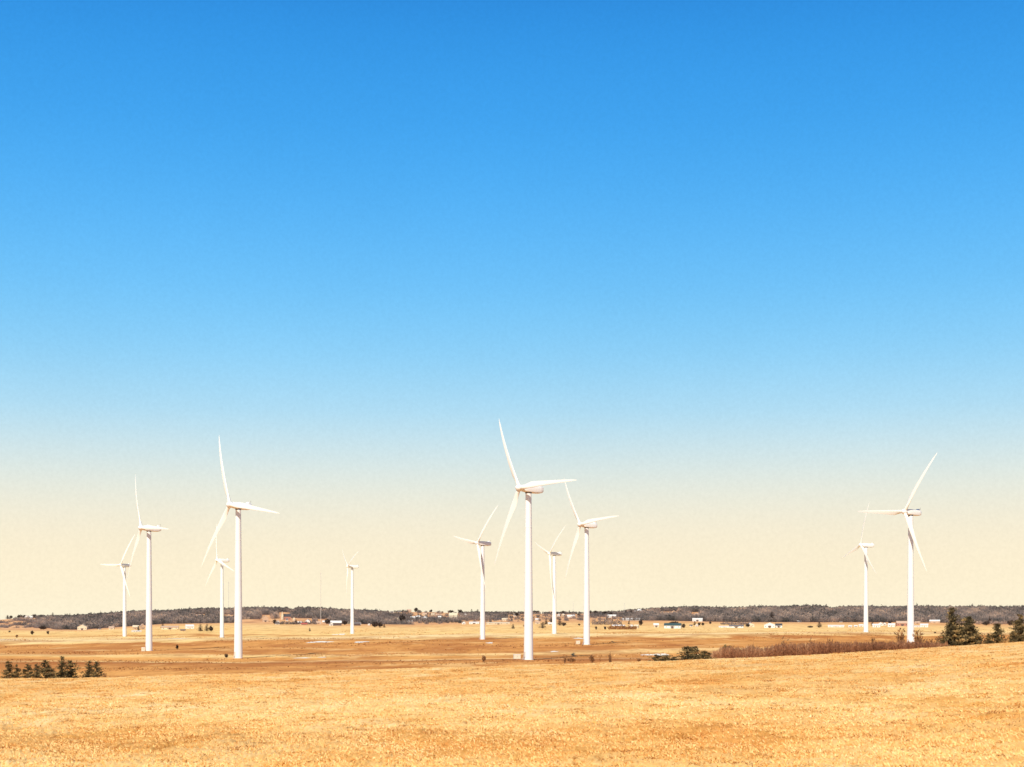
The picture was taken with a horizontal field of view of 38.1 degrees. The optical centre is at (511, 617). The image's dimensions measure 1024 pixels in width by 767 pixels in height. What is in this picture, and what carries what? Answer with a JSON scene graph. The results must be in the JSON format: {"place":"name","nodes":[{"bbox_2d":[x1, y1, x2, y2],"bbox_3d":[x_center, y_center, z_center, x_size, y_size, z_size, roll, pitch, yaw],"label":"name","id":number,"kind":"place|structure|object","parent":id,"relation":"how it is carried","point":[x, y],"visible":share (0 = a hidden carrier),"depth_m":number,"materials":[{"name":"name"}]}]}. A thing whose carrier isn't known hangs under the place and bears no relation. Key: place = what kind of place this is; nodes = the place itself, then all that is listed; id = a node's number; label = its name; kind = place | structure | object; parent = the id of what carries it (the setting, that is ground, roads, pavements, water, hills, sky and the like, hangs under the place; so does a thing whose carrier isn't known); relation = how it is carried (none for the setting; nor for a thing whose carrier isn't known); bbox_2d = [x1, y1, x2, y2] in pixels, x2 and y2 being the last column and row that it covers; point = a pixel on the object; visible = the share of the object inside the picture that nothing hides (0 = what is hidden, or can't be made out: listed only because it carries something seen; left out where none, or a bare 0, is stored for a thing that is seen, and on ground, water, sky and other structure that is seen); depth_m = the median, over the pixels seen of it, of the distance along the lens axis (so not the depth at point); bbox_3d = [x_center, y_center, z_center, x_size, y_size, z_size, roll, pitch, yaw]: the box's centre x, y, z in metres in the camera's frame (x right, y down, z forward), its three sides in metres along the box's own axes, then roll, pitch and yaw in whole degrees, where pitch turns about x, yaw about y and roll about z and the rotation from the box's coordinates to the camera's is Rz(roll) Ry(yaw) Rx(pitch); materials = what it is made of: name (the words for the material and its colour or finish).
{"place":"outdoors","nodes":[
{"label":"outdoors","id":0,"kind":"place"},
{"bbox_2d":[0,610,1023,766],"bbox_3d":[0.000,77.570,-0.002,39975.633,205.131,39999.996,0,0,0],"label":"ground","id":1,"kind":"structure","parent":0,"point":[253,630],"depth_m":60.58,"materials":[{"name":"yellow plant"}]},
{"bbox_2d":[0,661,19,678],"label":"spruce tree","id":2,"kind":"object","parent":1,"relation":"on","point":[8,670],"visible":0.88,"depth_m":221.93,"materials":[{"name":"green plant"}]},
{"bbox_2d":[14,664,23,677],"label":"spruce tree","id":3,"kind":"object","parent":1,"relation":"on","point":[17,670],"visible":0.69,"depth_m":224.98,"materials":[{"name":"green plant"}]},
{"bbox_2d":[0,615,53,627],"bbox_3d":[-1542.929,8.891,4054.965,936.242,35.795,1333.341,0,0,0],"label":"woods","id":4,"kind":"object","parent":1,"relation":"on","point":[39,619],"visible":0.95,"depth_m":3918.58,"materials":[{"name":"grey plant"}]},
{"bbox_2d":[20,663,35,677],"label":"spruce tree","id":5,"kind":"object","parent":1,"relation":"on","point":[28,673],"visible":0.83,"depth_m":227.75,"materials":[{"name":"green plant"}]},
{"bbox_2d":[34,663,42,677],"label":"spruce tree","id":6,"kind":"object","parent":1,"relation":"on","point":[37,674],"visible":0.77,"depth_m":230.85,"materials":[{"name":"green plant"}]},
{"bbox_2d":[37,660,56,678],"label":"spruce tree","id":7,"kind":"object","parent":1,"relation":"on","point":[46,671],"visible":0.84,"depth_m":233.84,"materials":[{"name":"green plant"}]},
{"bbox_2d":[51,656,69,677],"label":"spruce tree","id":8,"kind":"object","parent":1,"relation":"on","point":[61,673],"visible":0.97,"depth_m":222.87,"materials":[{"name":"green plant"}]},
{"bbox_2d":[62,660,80,677],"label":"spruce tree","id":9,"kind":"object","parent":1,"relation":"on","point":[71,673],"visible":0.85,"depth_m":225.66,"materials":[{"name":"green plant"}]},
{"bbox_2d":[77,624,87,629],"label":"barn","id":10,"kind":"structure","parent":1,"relation":"on","point":[82,627],"depth_m":3281.53,"materials":[{"name":"beige"}]},
{"bbox_2d":[80,660,96,677],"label":"spruce tree","id":11,"kind":"object","parent":1,"relation":"on","point":[89,671],"visible":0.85,"depth_m":228.85,"materials":[{"name":"green plant"}]},
{"bbox_2d":[90,661,104,676],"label":"spruce tree","id":12,"kind":"object","parent":1,"relation":"on","point":[95,665],"visible":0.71,"depth_m":231.98,"materials":[{"name":"green plant"}]},
{"bbox_2d":[101,536,133,636],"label":"wind turbine","id":13,"kind":"object","parent":1,"relation":"on","point":[123,571],"visible":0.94,"depth_m":1653.48,"materials":[{"name":"metal"}]},
{"bbox_2d":[127,474,167,650],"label":"wind turbine","id":14,"kind":"object","parent":1,"relation":"on","point":[148,529],"visible":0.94,"depth_m":958.51,"materials":[{"name":"metal"}]},
{"bbox_2d":[161,626,178,629],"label":"barn","id":15,"kind":"structure","parent":1,"relation":"on","point":[169,627],"depth_m":2281.79,"materials":[{"name":"beige"}]},
{"bbox_2d":[185,624,193,628],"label":"farmhouse","id":16,"kind":"object","parent":1,"relation":"on","point":[189,626],"visible":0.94,"depth_m":2349.14,"materials":[{"name":"white"}]},
{"bbox_2d":[205,526,233,637],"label":"wind turbine","id":17,"kind":"object","parent":1,"relation":"on","point":[220,561],"visible":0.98,"depth_m":1543.56,"materials":[{"name":"metal"}]},
{"bbox_2d":[52,605,390,629],"bbox_3d":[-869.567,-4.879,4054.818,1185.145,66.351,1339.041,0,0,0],"label":"woods","id":18,"kind":"object","parent":1,"relation":"on","point":[133,617],"visible":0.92,"depth_m":3876.46,"materials":[{"name":"grey plant"}]},
{"bbox_2d":[202,438,279,657],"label":"wind turbine","id":19,"kind":"object","parent":1,"relation":"on","point":[238,507],"visible":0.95,"depth_m":772.68,"materials":[{"name":"metal"}]},
{"bbox_2d":[262,615,267,621],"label":"barn","id":20,"kind":"structure","parent":1,"relation":"on","point":[265,618],"depth_m":3512.13,"materials":[{"name":"beige"}]},
{"bbox_2d":[283,614,290,619],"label":"farmhouse","id":21,"kind":"object","parent":1,"relation":"on","point":[285,616],"visible":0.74,"depth_m":3694.30,"materials":[{"name":"brick"}]},
{"bbox_2d":[276,620,316,623],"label":"hedgerow","id":22,"kind":"object","parent":1,"relation":"on","point":[292,622],"visible":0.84,"depth_m":3026.66,"materials":[{"name":"brown plant"}]},
{"bbox_2d":[320,572,320,623],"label":"lattice mast","id":23,"kind":"object","parent":1,"relation":"on","point":[320,597],"visible":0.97,"depth_m":3191.74,"materials":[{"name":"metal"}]},
{"bbox_2d":[330,621,341,625],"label":"barn","id":24,"kind":"structure","parent":1,"relation":"on","point":[336,623],"depth_m":2883.07,"materials":[{"name":"white metal"}]},
{"bbox_2d":[342,550,358,633],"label":"wind turbine","id":25,"kind":"object","parent":1,"relation":"on","point":[348,566],"visible":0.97,"depth_m":1765.41,"materials":[{"name":"metal"}]},
{"bbox_2d":[398,614,405,620],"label":"distant tree","id":26,"kind":"object","parent":1,"relation":"on","point":[402,616],"visible":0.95,"depth_m":3614.57,"materials":[{"name":"green plant"}]},
{"bbox_2d":[422,618,461,622],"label":"hedgerow","id":27,"kind":"object","parent":1,"relation":"on","point":[451,621],"visible":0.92,"depth_m":3521.61,"materials":[{"name":"brown plant"}]},
{"bbox_2d":[391,610,507,623],"bbox_3d":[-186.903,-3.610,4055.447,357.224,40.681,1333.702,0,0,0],"label":"woods","id":28,"kind":"object","parent":1,"relation":"on","point":[475,615],"visible":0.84,"depth_m":3857.30,"materials":[{"name":"grey plant"}]},
{"bbox_2d":[449,613,457,617],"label":"farmhouse","id":29,"kind":"object","parent":1,"relation":"on","point":[454,614],"visible":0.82,"depth_m":3905.12,"materials":[{"name":"beige"}]},
{"bbox_2d":[454,504,498,638],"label":"wind turbine","id":30,"kind":"object","parent":1,"relation":"on","point":[478,542],"visible":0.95,"depth_m":1232.33,"materials":[{"name":"metal"}]},
{"bbox_2d":[486,622,509,624],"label":"barn","id":31,"kind":"structure","parent":1,"relation":"on","point":[489,623],"depth_m":2826.89,"materials":[{"name":"beige"}]},
{"bbox_2d":[1,628,1009,677],"bbox_3d":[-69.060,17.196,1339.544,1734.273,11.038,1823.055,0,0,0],"label":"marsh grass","id":32,"kind":"structure","parent":1,"relation":"on","point":[521,660],"depth_m":891.16,"materials":[{"name":"brown plant"}]},
{"bbox_2d":[513,654,520,658],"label":"transformer box","id":33,"kind":"object","parent":1,"relation":"on","point":[516,656],"visible":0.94,"depth_m":710.71,"materials":[{"name":"white metal"}]},
{"bbox_2d":[494,420,575,659],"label":"wind turbine","id":34,"kind":"object","parent":1,"relation":"on","point":[529,489],"visible":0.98,"depth_m":692.49,"materials":[{"name":"metal"}]},
{"bbox_2d":[535,528,563,633],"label":"wind turbine","id":35,"kind":"object","parent":1,"relation":"on","point":[554,554],"visible":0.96,"depth_m":1482.92,"materials":[{"name":"metal"}]},
{"bbox_2d":[508,610,625,620],"bbox_3d":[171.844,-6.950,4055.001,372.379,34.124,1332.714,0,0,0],"label":"woods","id":36,"kind":"object","parent":1,"relation":"on","point":[616,613],"visible":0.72,"depth_m":3924.16,"materials":[{"name":"grey plant"}]},
{"bbox_2d":[564,479,616,644],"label":"wind turbine","id":37,"kind":"object","parent":1,"relation":"on","point":[587,524],"visible":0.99,"depth_m":991.63,"materials":[{"name":"metal"}]},
{"bbox_2d":[588,655,594,661],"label":"bare shrub","id":38,"kind":"object","parent":1,"relation":"on","point":[591,657],"visible":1,"depth_m":642.92,"materials":[{"name":"brown plant"}]},
{"bbox_2d":[592,618,621,624],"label":"hedgerow","id":39,"kind":"object","parent":1,"relation":"on","point":[608,622],"visible":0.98,"depth_m":2602.51,"materials":[{"name":"brown plant"}]},
{"bbox_2d":[607,624,636,629],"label":"hedgerow","id":40,"kind":"object","parent":1,"relation":"on","point":[621,627],"visible":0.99,"depth_m":2160.54,"materials":[{"name":"brown plant"}]},
{"bbox_2d":[648,655,666,660],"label":"shrub","id":41,"kind":"object","parent":1,"relation":"on","point":[655,657],"visible":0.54,"depth_m":261.79,"materials":[{"name":"green plant"}]},
{"bbox_2d":[656,655,673,660],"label":"shrub","id":42,"kind":"object","parent":1,"relation":"on","point":[667,657],"visible":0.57,"depth_m":261.70,"materials":[{"name":"green plant"}]},
{"bbox_2d":[664,623,681,628],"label":"barn","id":43,"kind":"structure","parent":1,"relation":"on","point":[672,625],"depth_m":2259.12,"materials":[{"name":"white"}]},
{"bbox_2d":[676,646,700,659],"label":"bush","id":44,"kind":"object","parent":1,"relation":"on","point":[686,649],"visible":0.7,"depth_m":269.52,"materials":[{"name":"green plant"}]},
{"bbox_2d":[692,646,700,659],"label":"spruce tree","id":45,"kind":"object","parent":1,"relation":"on","point":[694,647],"visible":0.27,"depth_m":274.83,"materials":[{"name":"green plant"}]},
{"bbox_2d":[692,618,702,620],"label":"shed","id":46,"kind":"structure","parent":1,"relation":"on","point":[697,619],"depth_m":3366.09,"materials":[{"name":"white"}]},
{"bbox_2d":[695,651,712,658],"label":"spruce tree","id":47,"kind":"object","parent":1,"relation":"on","point":[703,655],"visible":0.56,"depth_m":269.68,"materials":[{"name":"green plant"}]},
{"bbox_2d":[720,621,750,624],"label":"hedgerow","id":48,"kind":"object","parent":1,"relation":"on","point":[733,623],"visible":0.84,"depth_m":2757.71,"materials":[{"name":"brown plant"}]},
{"bbox_2d":[729,625,743,627],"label":"barn","id":49,"kind":"structure","parent":1,"relation":"on","point":[736,626],"depth_m":2387.46,"materials":[{"name":"white"}]},
{"bbox_2d":[764,622,774,627],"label":"barn","id":50,"kind":"structure","parent":1,"relation":"on","point":[769,625],"depth_m":2389.57,"materials":[{"name":"white"}]},
{"bbox_2d":[775,623,781,627],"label":"barn","id":51,"kind":"structure","parent":1,"relation":"on","point":[778,625],"depth_m":2402.17,"materials":[{"name":"white"}]},
{"bbox_2d":[624,603,1023,622],"bbox_3d":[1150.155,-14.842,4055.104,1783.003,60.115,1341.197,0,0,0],"label":"woods","id":52,"kind":"object","parent":1,"relation":"on","point":[850,613],"visible":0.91,"depth_m":3801.75,"materials":[{"name":"grey plant"}]},
{"bbox_2d":[707,637,947,658],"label":"alder thicket","id":53,"kind":"object","parent":1,"relation":"on","point":[808,648],"visible":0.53,"depth_m":288.88,"materials":[{"name":"brown plant"}]},
{"bbox_2d":[828,625,843,626],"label":"long building","id":54,"kind":"structure","parent":1,"relation":"on","point":[835,625],"depth_m":2448.49,"materials":[{"name":"white"}]},
{"bbox_2d":[841,504,875,631],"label":"wind turbine","id":55,"kind":"object","parent":1,"relation":"on","point":[864,547],"visible":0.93,"depth_m":1363.33,"materials":[{"name":"metal"}]},
{"bbox_2d":[888,623,895,626],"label":"farmhouse","id":56,"kind":"object","parent":1,"relation":"on","point":[891,624],"visible":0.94,"depth_m":2470.12,"materials":[{"name":"white"}]},
{"bbox_2d":[858,452,937,642],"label":"wind turbine","id":57,"kind":"object","parent":1,"relation":"on","point":[909,514],"visible":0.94,"depth_m":889.99,"materials":[{"name":"metal"}]},
{"bbox_2d":[893,628,904,641],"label":"bare shrub","id":58,"kind":"object","parent":1,"relation":"on","point":[902,636],"visible":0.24,"depth_m":344.34,"materials":[{"name":"brown plant"}]},
{"bbox_2d":[896,621,906,625],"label":"barn","id":59,"kind":"structure","parent":1,"relation":"on","point":[901,623],"depth_m":2590.86,"materials":[{"name":"brick"}]},
{"bbox_2d":[912,629,924,642],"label":"bare shrub","id":60,"kind":"object","parent":1,"relation":"on","point":[919,638],"visible":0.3,"depth_m":344.50,"materials":[{"name":"brown plant"}]},
{"bbox_2d":[929,620,939,622],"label":"long building","id":61,"kind":"structure","parent":1,"relation":"on","point":[934,621],"depth_m":3168.51,"materials":[{"name":"beige"}]},
{"bbox_2d":[936,607,959,643],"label":"spruce tree","id":62,"kind":"object","parent":1,"relation":"on","point":[953,619],"visible":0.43,"depth_m":299.48,"materials":[{"name":"green plant"}]},
{"bbox_2d":[936,626,970,645],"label":"spruce tree","id":63,"kind":"object","parent":1,"relation":"on","point":[953,638],"visible":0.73,"depth_m":290.52,"materials":[{"name":"green plant"}]},
{"bbox_2d":[946,616,984,644],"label":"spruce tree","id":64,"kind":"object","parent":1,"relation":"on","point":[967,619],"visible":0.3,"depth_m":295.64,"materials":[{"name":"green plant"}]},
{"bbox_2d":[962,623,983,645],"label":"spruce tree","id":65,"kind":"object","parent":1,"relation":"on","point":[973,639],"visible":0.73,"depth_m":290.47,"materials":[{"name":"green plant"}]},
{"bbox_2d":[956,620,1014,623],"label":"hedgerow","id":66,"kind":"object","parent":1,"relation":"on","point":[996,622],"visible":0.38,"depth_m":3053.25,"materials":[{"name":"brown plant"}]},
{"bbox_2d":[983,633,995,643],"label":"spruce tree","id":67,"kind":"object","parent":1,"relation":"on","point":[988,640],"visible":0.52,"depth_m":288.87,"materials":[{"name":"green plant"}]},
{"bbox_2d":[986,623,1006,642],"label":"spruce tree","id":68,"kind":"object","parent":1,"relation":"on","point":[996,637],"visible":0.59,"depth_m":291.61,"materials":[{"name":"green plant"}]},
{"bbox_2d":[1007,631,1017,641],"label":"spruce tree","id":69,"kind":"object","parent":1,"relation":"on","point":[1011,637],"visible":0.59,"depth_m":285.64,"materials":[{"name":"green plant"}]},
{"bbox_2d":[1008,614,1023,641],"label":"spruce tree","id":70,"kind":"object","parent":1,"relation":"on","point":[1019,624],"visible":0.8,"depth_m":289.80,"materials":[{"name":"green plant"}]},
{"bbox_2d":[0,0,1023,619],"label":"sky","id":71,"kind":"structure","parent":0,"point":[735,274],"materials":[{"name":"blue"}]}
]}

